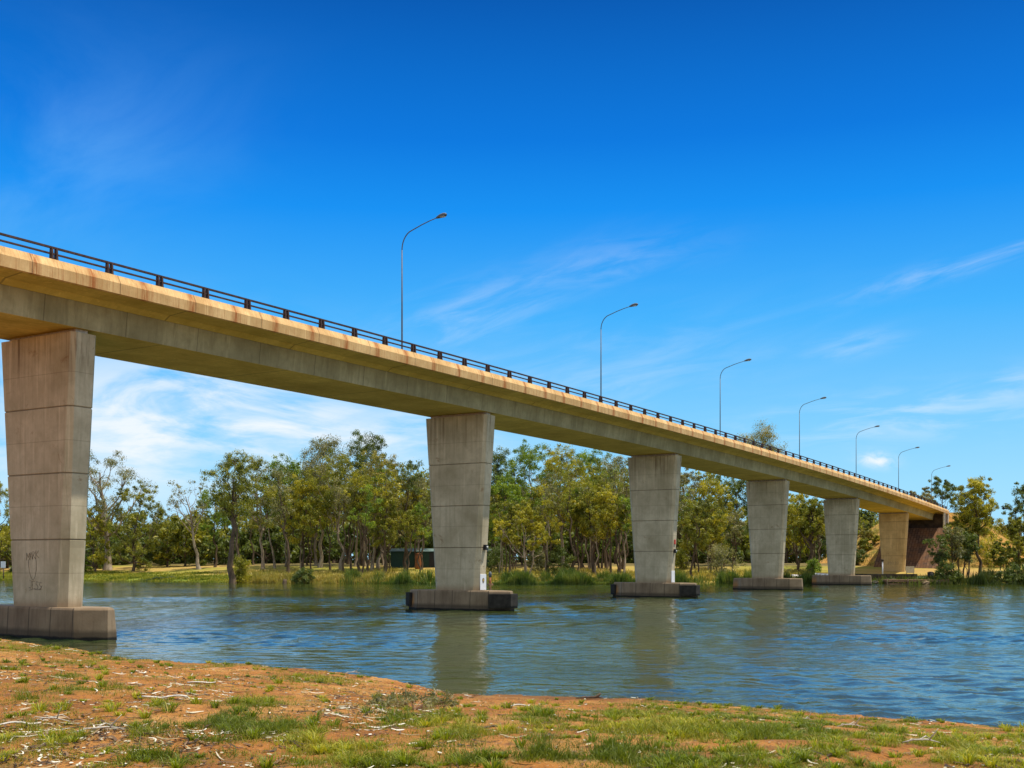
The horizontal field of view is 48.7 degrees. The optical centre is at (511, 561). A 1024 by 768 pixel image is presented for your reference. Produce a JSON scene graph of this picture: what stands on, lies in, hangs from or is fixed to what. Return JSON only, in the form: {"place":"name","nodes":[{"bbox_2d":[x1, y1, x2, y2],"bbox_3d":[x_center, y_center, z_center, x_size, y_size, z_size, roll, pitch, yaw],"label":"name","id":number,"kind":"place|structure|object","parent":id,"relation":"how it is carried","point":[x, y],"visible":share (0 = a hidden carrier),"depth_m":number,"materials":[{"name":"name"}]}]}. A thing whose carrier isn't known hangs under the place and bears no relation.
{"place":"outdoors","nodes":[
{"label":"outdoors","id":0,"kind":"place"},
{"bbox_2d":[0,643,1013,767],"bbox_3d":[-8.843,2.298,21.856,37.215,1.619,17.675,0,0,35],"label":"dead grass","id":1,"kind":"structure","parent":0,"point":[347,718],"depth_m":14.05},
{"bbox_2d":[0,560,1021,583],"bbox_3d":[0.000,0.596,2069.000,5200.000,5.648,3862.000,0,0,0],"label":"bank","id":2,"kind":"structure","parent":0,"point":[210,568],"depth_m":190.67,"materials":[{"name":"plant"}]},
{"bbox_2d":[0,481,11,562],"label":"gum tree","id":3,"kind":"object","parent":2,"relation":"on","point":[4,531],"visible":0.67,"depth_m":205.15,"materials":[{"name":"green plant"}]},
{"bbox_2d":[85,504,111,571],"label":"gum tree","id":4,"kind":"object","parent":2,"relation":"on","point":[97,555],"visible":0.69,"depth_m":202.75,"materials":[{"name":"green plant"}]},
{"bbox_2d":[0,569,228,582],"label":"meadow grass","id":5,"kind":"structure","parent":2,"relation":"on","point":[126,576],"depth_m":183.54,"materials":[{"name":"plant"}]},
{"bbox_2d":[87,449,157,570],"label":"gum tree","id":6,"kind":"object","parent":2,"relation":"on","point":[103,502],"visible":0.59,"depth_m":207.44,"materials":[{"name":"green plant"}]},
{"bbox_2d":[105,480,171,571],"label":"gum tree","id":7,"kind":"object","parent":2,"relation":"on","point":[135,550],"visible":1,"depth_m":202.78,"materials":[{"name":"green plant"}]},
{"bbox_2d":[166,480,209,569],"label":"gum tree","id":8,"kind":"object","parent":2,"relation":"on","point":[191,520],"visible":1,"depth_m":199.80,"materials":[{"name":"green plant"}]},
{"bbox_2d":[195,486,231,566],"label":"gum tree","id":9,"kind":"object","parent":2,"relation":"on","point":[215,518],"visible":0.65,"depth_m":202.49,"materials":[{"name":"green plant"}]},
{"bbox_2d":[199,449,260,582],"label":"gum tree","id":10,"kind":"object","parent":2,"relation":"on","point":[223,500],"visible":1,"depth_m":159.55,"materials":[{"name":"green plant"}]},
{"bbox_2d":[222,466,251,570],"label":"gum tree","id":11,"kind":"object","parent":2,"relation":"on","point":[236,539],"visible":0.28,"depth_m":175.07,"materials":[{"name":"green plant"}]},
{"bbox_2d":[227,555,252,582],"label":"shrub","id":12,"kind":"object","parent":2,"relation":"on","point":[241,575],"visible":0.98,"depth_m":160.53,"materials":[{"name":"green plant"}]},
{"bbox_2d":[227,454,284,569],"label":"gum tree","id":13,"kind":"object","parent":2,"relation":"on","point":[266,493],"visible":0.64,"depth_m":189.34,"materials":[{"name":"green plant"}]},
{"bbox_2d":[252,472,278,567],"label":"gum tree","id":14,"kind":"object","parent":2,"relation":"on","point":[274,562],"visible":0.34,"depth_m":193.62,"materials":[{"name":"green plant"}]},
{"bbox_2d":[262,464,296,572],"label":"gum tree","id":15,"kind":"object","parent":2,"relation":"on","point":[280,490],"visible":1,"depth_m":178.36,"materials":[{"name":"green plant"}]},
{"bbox_2d":[258,453,313,566],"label":"gum tree","id":16,"kind":"object","parent":2,"relation":"on","point":[294,467],"visible":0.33,"depth_m":194.43,"materials":[{"name":"green plant"}]},
{"bbox_2d":[290,567,315,583],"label":"shrub","id":17,"kind":"object","parent":2,"relation":"on","point":[302,575],"visible":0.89,"depth_m":156.51,"materials":[{"name":"green plant"}]},
{"bbox_2d":[278,471,329,567],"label":"gum tree","id":18,"kind":"object","parent":2,"relation":"on","point":[300,490],"visible":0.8,"depth_m":185.01,"materials":[{"name":"green plant"}]},
{"bbox_2d":[298,503,318,568],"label":"gum tree","id":19,"kind":"object","parent":2,"relation":"on","point":[314,521],"visible":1,"depth_m":180.49,"materials":[{"name":"green plant"}]},
{"bbox_2d":[285,434,354,567],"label":"gum tree","id":20,"kind":"object","parent":2,"relation":"on","point":[320,453],"visible":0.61,"depth_m":191.13,"materials":[{"name":"green plant"}]},
{"bbox_2d":[317,490,337,569],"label":"gum tree","id":21,"kind":"object","parent":2,"relation":"on","point":[323,525],"visible":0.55,"depth_m":184.70,"materials":[{"name":"green plant"}]},
{"bbox_2d":[304,447,361,569],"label":"gum tree","id":22,"kind":"object","parent":2,"relation":"on","point":[341,476],"visible":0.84,"depth_m":183.27,"materials":[{"name":"green plant"}]},
{"bbox_2d":[243,571,425,583],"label":"straw reeds","id":23,"kind":"object","parent":2,"relation":"on","point":[270,577],"visible":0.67,"depth_m":158.78,"materials":[{"name":"green plant"}]},
{"bbox_2d":[332,477,363,570],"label":"gum tree","id":24,"kind":"object","parent":2,"relation":"on","point":[344,498],"visible":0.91,"depth_m":177.74,"materials":[{"name":"green plant"}]},
{"bbox_2d":[341,484,364,571],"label":"gum tree","id":25,"kind":"object","parent":2,"relation":"on","point":[354,521],"visible":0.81,"depth_m":178.32,"materials":[{"name":"green plant"}]},
{"bbox_2d":[337,465,375,571],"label":"gum tree","id":26,"kind":"object","parent":2,"relation":"on","point":[361,499],"visible":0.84,"depth_m":177.70,"materials":[{"name":"green plant"}]},
{"bbox_2d":[344,474,373,571],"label":"gum tree","id":27,"kind":"object","parent":2,"relation":"on","point":[352,498],"visible":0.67,"depth_m":178.06,"materials":[{"name":"green plant"}]},
{"bbox_2d":[347,484,383,572],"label":"gum tree","id":28,"kind":"object","parent":2,"relation":"on","point":[366,523],"visible":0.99,"depth_m":171.76,"materials":[{"name":"green plant"}]},
{"bbox_2d":[344,429,394,564],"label":"gum tree","id":29,"kind":"object","parent":2,"relation":"on","point":[368,448],"visible":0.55,"depth_m":198.65,"materials":[{"name":"olive leaves"},{"name":"pale bark"}]},
{"bbox_2d":[368,458,389,570],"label":"gum tree","id":30,"kind":"object","parent":2,"relation":"on","point":[374,549],"visible":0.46,"depth_m":181.20,"materials":[{"name":"green plant"}]},
{"bbox_2d":[355,450,414,568],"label":"gum tree","id":31,"kind":"object","parent":2,"relation":"on","point":[370,472],"visible":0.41,"depth_m":182.55,"materials":[{"name":"olive green leaves"},{"name":"pale bark"}]},
{"bbox_2d":[367,496,402,566],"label":"gum tree","id":32,"kind":"object","parent":2,"relation":"on","point":[380,521],"visible":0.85,"depth_m":176.71,"materials":[{"name":"green plant"}]},
{"bbox_2d":[367,464,402,572],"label":"gum tree","id":33,"kind":"object","parent":2,"relation":"on","point":[385,494],"visible":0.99,"depth_m":176.39,"materials":[{"name":"green plant"}]},
{"bbox_2d":[395,460,422,569],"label":"gum tree","id":34,"kind":"object","parent":2,"relation":"on","point":[414,467],"visible":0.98,"depth_m":181.77,"materials":[{"name":"green plant"}]},
{"bbox_2d":[399,510,419,570],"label":"gum tree","id":35,"kind":"object","parent":2,"relation":"on","point":[408,538],"visible":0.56,"depth_m":175.98,"materials":[{"name":"green plant"}]},
{"bbox_2d":[401,510,423,569],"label":"gum tree","id":36,"kind":"object","parent":2,"relation":"on","point":[408,515],"visible":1,"depth_m":172.80,"materials":[{"name":"green plant"}]},
{"bbox_2d":[398,473,431,550],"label":"gum tree","id":37,"kind":"object","parent":2,"relation":"on","point":[426,482],"visible":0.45,"depth_m":187.76,"materials":[{"name":"green plant"}]},
{"bbox_2d":[406,502,432,570],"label":"gum tree","id":38,"kind":"object","parent":2,"relation":"on","point":[419,512],"visible":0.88,"depth_m":174.47,"materials":[{"name":"green plant"}]},
{"bbox_2d":[413,486,431,569],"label":"gum tree","id":39,"kind":"object","parent":2,"relation":"on","point":[424,503],"visible":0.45,"depth_m":181.94,"materials":[{"name":"green plant"}]},
{"bbox_2d":[0,515,858,571],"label":"scrub","id":40,"kind":"object","parent":2,"relation":"on","point":[245,546],"visible":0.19,"depth_m":215.44,"materials":[{"name":"green plant"}]},
{"bbox_2d":[390,549,490,567],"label":"shed","id":41,"kind":"structure","parent":2,"relation":"on","point":[397,555],"depth_m":187.50,"materials":[{"name":"green"}]},
{"bbox_2d":[0,460,983,566],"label":"wood","id":42,"kind":"object","parent":2,"relation":"on","point":[175,531],"visible":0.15,"depth_m":224.31,"materials":[{"name":"green plant"}]},
{"bbox_2d":[486,543,511,571],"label":"shrub","id":43,"kind":"object","parent":2,"relation":"on","point":[492,562],"visible":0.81,"depth_m":175.49,"materials":[{"name":"green plant"}]},
{"bbox_2d":[489,502,515,572],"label":"gum tree","id":44,"kind":"object","parent":2,"relation":"on","point":[496,509],"visible":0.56,"depth_m":170.28,"materials":[{"name":"green plant"}]},
{"bbox_2d":[489,445,516,552],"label":"gum tree","id":45,"kind":"object","parent":2,"relation":"on","point":[499,457],"visible":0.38,"depth_m":194.52,"materials":[{"name":"green plant"}]},
{"bbox_2d":[495,500,519,571],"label":"gum tree","id":46,"kind":"object","parent":2,"relation":"on","point":[514,529],"visible":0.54,"depth_m":170.51,"materials":[{"name":"green plant"}]},
{"bbox_2d":[488,470,527,566],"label":"gum tree","id":47,"kind":"object","parent":2,"relation":"on","point":[513,495],"visible":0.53,"depth_m":185.64,"materials":[{"name":"green plant"}]},
{"bbox_2d":[496,499,523,570],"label":"gum tree","id":48,"kind":"object","parent":2,"relation":"on","point":[501,512],"visible":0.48,"depth_m":171.81,"materials":[{"name":"green plant"}]},
{"bbox_2d":[494,439,556,561],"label":"gum tree","id":49,"kind":"object","parent":2,"relation":"on","point":[529,456],"visible":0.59,"depth_m":194.54,"materials":[{"name":"green plant"}]},
{"bbox_2d":[492,499,560,571],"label":"gum tree","id":50,"kind":"object","parent":2,"relation":"on","point":[539,527],"visible":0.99,"depth_m":165.50,"materials":[{"name":"green plant"}]},
{"bbox_2d":[234,566,820,583],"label":"dry grass","id":51,"kind":"structure","parent":2,"relation":"on","point":[493,577],"depth_m":174.21,"materials":[{"name":"plant"}]},
{"bbox_2d":[526,549,545,570],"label":"shrub","id":52,"kind":"object","parent":2,"relation":"on","point":[540,562],"visible":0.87,"depth_m":175.38,"materials":[{"name":"green plant"}]},
{"bbox_2d":[530,473,563,569],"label":"gum tree","id":53,"kind":"object","parent":2,"relation":"on","point":[546,491],"visible":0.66,"depth_m":175.40,"materials":[{"name":"green plant"}]},
{"bbox_2d":[529,482,566,571],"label":"gum tree","id":54,"kind":"object","parent":2,"relation":"on","point":[544,511],"visible":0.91,"depth_m":168.68,"materials":[{"name":"green plant"}]},
{"bbox_2d":[531,443,585,564],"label":"gum tree","id":55,"kind":"object","parent":2,"relation":"on","point":[549,462],"visible":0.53,"depth_m":189.58,"materials":[{"name":"green plant"}]},
{"bbox_2d":[546,544,576,573],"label":"shrub","id":56,"kind":"object","parent":2,"relation":"on","point":[561,553],"visible":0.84,"depth_m":167.78,"materials":[{"name":"green plant"}]},
{"bbox_2d":[550,462,583,569],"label":"gum tree","id":57,"kind":"object","parent":2,"relation":"on","point":[565,474],"visible":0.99,"depth_m":168.59,"materials":[{"name":"green plant"}]},
{"bbox_2d":[137,485,1023,562],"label":"distant wood","id":58,"kind":"object","parent":2,"relation":"on","point":[288,500],"depth_m":329.91,"materials":[{"name":"green plant"}]},
{"bbox_2d":[563,481,600,569],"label":"gum tree","id":59,"kind":"object","parent":2,"relation":"on","point":[577,518],"visible":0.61,"depth_m":173.32,"materials":[{"name":"green plant"}]},
{"bbox_2d":[338,565,826,584],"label":"reeds","id":60,"kind":"object","parent":2,"relation":"on","point":[571,576],"visible":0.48,"depth_m":153.80,"materials":[{"name":"plant"}]},
{"bbox_2d":[571,477,602,573],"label":"gum tree","id":61,"kind":"object","parent":2,"relation":"on","point":[586,494],"visible":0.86,"depth_m":170.87,"materials":[{"name":"green plant"}]},
{"bbox_2d":[562,449,617,547],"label":"gum tree","id":62,"kind":"object","parent":2,"relation":"on","point":[585,458],"visible":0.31,"depth_m":192.89,"materials":[{"name":"green plant"}]},
{"bbox_2d":[569,487,617,565],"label":"gum tree","id":63,"kind":"object","parent":2,"relation":"on","point":[583,527],"visible":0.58,"depth_m":171.96,"materials":[{"name":"green plant"}]},
{"bbox_2d":[581,504,613,573],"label":"gum tree","id":64,"kind":"object","parent":2,"relation":"on","point":[592,510],"visible":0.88,"depth_m":168.78,"materials":[{"name":"green plant"}]},
{"bbox_2d":[585,457,616,567],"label":"gum tree","id":65,"kind":"object","parent":2,"relation":"on","point":[593,475],"visible":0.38,"depth_m":182.99,"materials":[{"name":"green plant"}]},
{"bbox_2d":[585,483,627,573],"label":"gum tree","id":66,"kind":"object","parent":2,"relation":"on","point":[602,533],"visible":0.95,"depth_m":169.10,"materials":[{"name":"green plant"}]},
{"bbox_2d":[584,453,631,563],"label":"gum tree","id":67,"kind":"object","parent":2,"relation":"on","point":[618,461],"visible":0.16,"depth_m":199.63,"materials":[{"name":"green plant"}]},
{"bbox_2d":[601,461,628,569],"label":"gum tree","id":68,"kind":"object","parent":2,"relation":"on","point":[613,468],"visible":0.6,"depth_m":179.22,"materials":[{"name":"green plant"}]},
{"bbox_2d":[611,463,629,568],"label":"gum tree","id":69,"kind":"object","parent":2,"relation":"on","point":[625,477],"visible":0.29,"depth_m":182.14,"materials":[{"name":"green plant"}]},
{"bbox_2d":[610,479,631,572],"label":"gum tree","id":70,"kind":"object","parent":2,"relation":"on","point":[618,519],"visible":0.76,"depth_m":170.43,"materials":[{"name":"green plant"}]},
{"bbox_2d":[612,494,631,572],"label":"gum tree","id":71,"kind":"object","parent":2,"relation":"on","point":[628,524],"visible":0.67,"depth_m":169.28,"materials":[{"name":"green plant"}]},
{"bbox_2d":[675,547,691,569],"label":"shrub","id":72,"kind":"object","parent":2,"relation":"on","point":[680,559],"visible":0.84,"depth_m":179.38,"materials":[{"name":"green plant"}]},
{"bbox_2d":[677,468,707,564],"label":"gum tree","id":73,"kind":"object","parent":2,"relation":"on","point":[685,477],"visible":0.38,"depth_m":194.81,"materials":[{"name":"green plant"}]},
{"bbox_2d":[677,494,723,576],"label":"gum tree","id":74,"kind":"object","parent":2,"relation":"on","point":[692,535],"visible":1,"depth_m":167.59,"materials":[{"name":"green plant"}]},
{"bbox_2d":[683,473,745,566],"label":"gum tree","id":75,"kind":"object","parent":2,"relation":"on","point":[705,490],"visible":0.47,"depth_m":183.31,"materials":[{"name":"green plant"}]},
{"bbox_2d":[706,544,746,575],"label":"shrub","id":76,"kind":"object","parent":2,"relation":"on","point":[717,551],"visible":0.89,"depth_m":164.97,"materials":[{"name":"green plant"}]},
{"bbox_2d":[714,475,748,564],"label":"gum tree","id":77,"kind":"object","parent":2,"relation":"on","point":[738,485],"visible":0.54,"depth_m":193.59,"materials":[{"name":"green plant"}]},
{"bbox_2d":[724,508,746,570],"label":"gum tree","id":78,"kind":"object","parent":2,"relation":"on","point":[730,519],"visible":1,"depth_m":173.86,"materials":[{"name":"green plant"}]},
{"bbox_2d":[737,420,786,493],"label":"gum tree","id":79,"kind":"object","parent":2,"relation":"on","point":[762,436],"visible":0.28,"depth_m":249.08,"materials":[{"name":"green plant"}]},
{"bbox_2d":[785,493,817,569],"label":"gum tree","id":80,"kind":"object","parent":2,"relation":"on","point":[795,511],"visible":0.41,"depth_m":181.46,"materials":[{"name":"green plant"}]},
{"bbox_2d":[792,497,825,569],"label":"gum tree","id":81,"kind":"object","parent":2,"relation":"on","point":[804,510],"visible":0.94,"depth_m":175.51,"materials":[{"name":"green plant"}]},
{"bbox_2d":[855,574,916,580],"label":"stone wall","id":82,"kind":"structure","parent":2,"relation":"on","point":[879,576],"depth_m":157.51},
{"bbox_2d":[863,574,943,583],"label":"landing weeds","id":83,"kind":"object","parent":2,"relation":"on","point":[923,577],"visible":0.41,"depth_m":154.81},
{"bbox_2d":[880,579,948,583],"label":"landing","id":84,"kind":"object","parent":2,"relation":"on","point":[898,580],"visible":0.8,"depth_m":152.44,"materials":[{"name":"grey"}]},
{"bbox_2d":[922,534,950,566],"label":"gum tree","id":85,"kind":"object","parent":2,"relation":"on","point":[937,558],"visible":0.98,"depth_m":154.76,"materials":[{"name":"green plant"}]},
{"bbox_2d":[932,560,964,582],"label":"shrub","id":86,"kind":"object","parent":2,"relation":"on","point":[943,570],"visible":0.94,"depth_m":152.49,"materials":[{"name":"green plant"}]},
{"bbox_2d":[937,525,969,571],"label":"gum tree","id":87,"kind":"object","parent":2,"relation":"on","point":[955,539],"visible":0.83,"depth_m":155.32,"materials":[{"name":"green plant"}]},
{"bbox_2d":[944,515,986,578],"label":"gum tree","id":88,"kind":"object","parent":2,"relation":"on","point":[976,527],"visible":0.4,"depth_m":161.57,"materials":[{"name":"green plant"}]},
{"bbox_2d":[958,531,983,577],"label":"gum tree","id":89,"kind":"object","parent":2,"relation":"on","point":[972,547],"visible":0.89,"depth_m":155.30,"materials":[{"name":"green plant"}]},
{"bbox_2d":[952,476,1002,573],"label":"gum tree","id":90,"kind":"object","parent":2,"relation":"on","point":[972,508],"visible":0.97,"depth_m":161.08,"materials":[{"name":"green plant"}]},
{"bbox_2d":[931,565,1023,584],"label":"bank reeds","id":91,"kind":"object","parent":2,"relation":"on","point":[981,578],"visible":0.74,"depth_m":151.38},
{"bbox_2d":[985,539,1016,578],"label":"gum tree","id":92,"kind":"object","parent":2,"relation":"on","point":[1001,560],"visible":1,"depth_m":157.54,"materials":[{"name":"green plant"}]},
{"bbox_2d":[1003,562,1023,582],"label":"shrub","id":93,"kind":"object","parent":2,"relation":"on","point":[1009,570],"visible":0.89,"depth_m":151.43,"materials":[{"name":"green plant"}]},
{"bbox_2d":[0,580,1023,727],"bbox_3d":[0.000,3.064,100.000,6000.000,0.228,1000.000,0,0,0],"label":"water","id":94,"kind":"structure","parent":0,"point":[949,652],"depth_m":43.94,"materials":[{"name":"liquid"}]},
{"bbox_2d":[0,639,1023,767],"bbox_3d":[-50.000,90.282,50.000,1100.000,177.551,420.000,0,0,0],"label":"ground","id":95,"kind":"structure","parent":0,"point":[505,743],"depth_m":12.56,"materials":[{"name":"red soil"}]},
{"bbox_2d":[366,687,458,710],"bbox_3d":[-1.316,1.828,14.891,1.253,0.311,0.857,0,0,0],"label":"shrub","id":96,"kind":"object","parent":95,"relation":"on","point":[429,703],"visible":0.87,"depth_m":14.87,"materials":[{"name":"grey plant"}]},
{"bbox_2d":[0,232,948,640],"label":"road bridge","id":97,"kind":"structure","parent":95,"relation":"on","point":[62,324],"depth_m":59.83,"materials":[{"name":"concrete"}]},
{"bbox_2d":[401,213,446,348],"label":"street lamp","id":98,"kind":"object","parent":97,"relation":"on","point":[442,215],"visible":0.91,"depth_m":74.71,"materials":[{"name":"metal"}]},
{"bbox_2d":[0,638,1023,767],"bbox_3d":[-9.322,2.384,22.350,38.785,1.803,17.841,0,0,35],"label":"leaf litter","id":99,"kind":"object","parent":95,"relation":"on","point":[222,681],"visible":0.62,"depth_m":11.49,"materials":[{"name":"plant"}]},
{"bbox_2d":[0,639,1023,767],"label":"grass","id":100,"kind":"structure","parent":0,"point":[570,754],"depth_m":10.35,"materials":[{"name":"plant"}]},
{"bbox_2d":[0,0,1023,559],"label":"sky","id":101,"kind":"structure","parent":0,"point":[826,195],"materials":[{"name":"blue"}]},
{"bbox_2d":[820,512,1023,566],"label":"embankment","id":102,"kind":"structure","parent":0,"point":[875,550],"depth_m":191.93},
{"bbox_2d":[874,528,945,568],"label":"slope paving","id":103,"kind":"structure","parent":102,"relation":"on","point":[917,555],"depth_m":186.58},
{"bbox_2d":[928,475,958,511],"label":"gum tree","id":104,"kind":"object","parent":102,"relation":"on","point":[947,486],"visible":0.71,"depth_m":234.90,"materials":[{"name":"green plant"}]},
{"bbox_2d":[976,533,1014,567],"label":"shrub","id":105,"kind":"object","parent":102,"relation":"on","point":[983,542],"visible":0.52,"depth_m":182.10,"materials":[{"name":"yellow plant"}]},
{"bbox_2d":[1001,482,1023,535],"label":"gum tree","id":106,"kind":"object","parent":102,"relation":"on","point":[1017,508],"visible":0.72,"depth_m":172.24,"materials":[{"name":"green plant"}]},
{"bbox_2d":[1003,516,1023,568],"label":"gum tree","id":107,"kind":"object","parent":102,"relation":"on","point":[1017,559],"visible":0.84,"depth_m":165.88,"materials":[{"name":"green plant"}]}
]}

